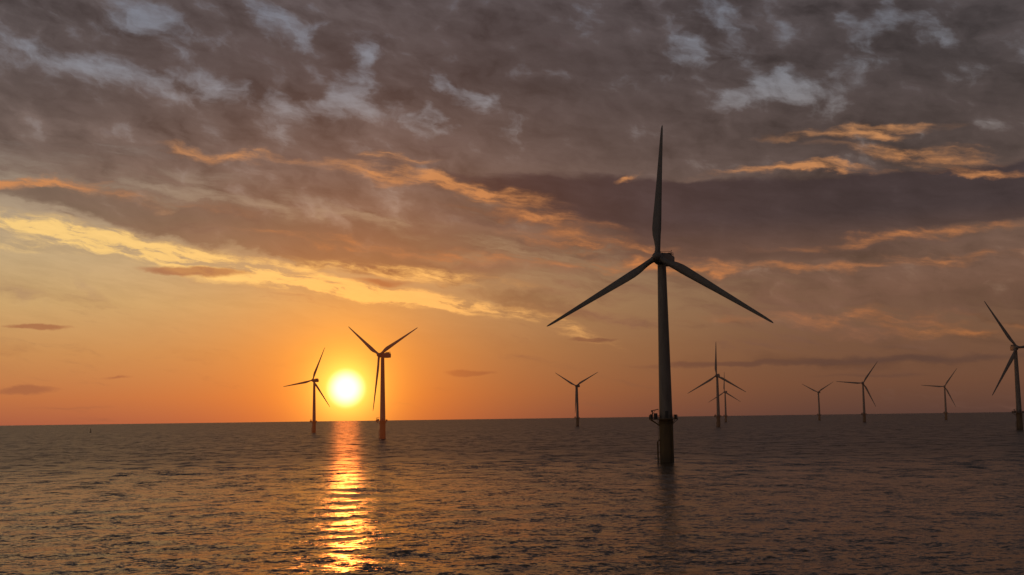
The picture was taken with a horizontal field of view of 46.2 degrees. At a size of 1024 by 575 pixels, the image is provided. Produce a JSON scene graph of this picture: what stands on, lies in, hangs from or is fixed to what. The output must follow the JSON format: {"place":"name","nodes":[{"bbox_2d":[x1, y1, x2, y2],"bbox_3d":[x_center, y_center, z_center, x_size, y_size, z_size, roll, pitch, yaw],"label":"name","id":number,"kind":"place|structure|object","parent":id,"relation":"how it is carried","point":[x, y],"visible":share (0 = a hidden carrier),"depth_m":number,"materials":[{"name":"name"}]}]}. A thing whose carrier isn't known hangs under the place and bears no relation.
{"place":"outdoors","nodes":[
{"label":"outdoors","id":0,"kind":"place"},
{"bbox_2d":[0,412,1023,574],"bbox_3d":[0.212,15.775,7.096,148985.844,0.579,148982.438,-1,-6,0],"label":"sea","id":1,"kind":"structure","parent":0,"point":[896,494],"depth_m":227.74,"materials":[{"name":"brown liquid"}]},
{"bbox_2d":[283,348,329,432],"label":"wind turbine","id":2,"kind":"object","parent":1,"relation":"in","point":[313,420],"visible":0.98,"depth_m":1551.93,"materials":[{"name":"metal"}]},
{"bbox_2d":[348,326,416,438],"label":"wind turbine","id":3,"kind":"object","parent":1,"relation":"in","point":[382,355],"visible":0.98,"depth_m":968.21,"materials":[{"name":"metal"}]},
{"bbox_2d":[556,372,597,426],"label":"wind turbine","id":4,"kind":"object","parent":1,"relation":"in","point":[577,417],"visible":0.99,"depth_m":1997.67,"materials":[{"name":"white metal"}]},
{"bbox_2d":[547,125,772,461],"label":"wind turbine","id":5,"kind":"object","parent":1,"relation":"in","point":[662,261],"visible":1,"depth_m":396.48,"materials":[{"name":"yellow paint"}]},
{"bbox_2d":[687,346,745,426],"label":"wind turbine","id":6,"kind":"object","parent":1,"relation":"in","point":[717,376],"visible":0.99,"depth_m":1581.79,"materials":[{"name":"white metal"}]},
{"bbox_2d":[709,376,738,421],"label":"wind turbine","id":7,"kind":"object","parent":1,"relation":"in","point":[725,393],"visible":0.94,"depth_m":2685.00,"materials":[{"name":"white metal"}]},
{"bbox_2d":[804,382,832,420],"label":"wind turbine","id":8,"kind":"object","parent":1,"relation":"in","point":[818,413],"visible":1,"depth_m":2861.90,"materials":[{"name":"white metal"}]},
{"bbox_2d":[836,361,877,421],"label":"wind turbine","id":9,"kind":"object","parent":1,"relation":"in","point":[863,412],"visible":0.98,"depth_m":2068.86,"materials":[{"name":"white metal"}]},
{"bbox_2d":[923,370,955,419],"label":"wind turbine","id":10,"kind":"object","parent":1,"relation":"in","point":[945,405],"visible":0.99,"depth_m":2426.54,"materials":[{"name":"white metal"}]},
{"bbox_2d":[984,301,1023,429],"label":"wind turbine","id":11,"kind":"object","parent":1,"relation":"in","point":[1014,348],"visible":0.98,"depth_m":984.48,"materials":[{"name":"yellow paint"}]},
{"bbox_2d":[0,0,1023,425],"label":"sky","id":12,"kind":"structure","parent":0,"point":[201,200],"materials":[{"name":"orange"}]}
]}

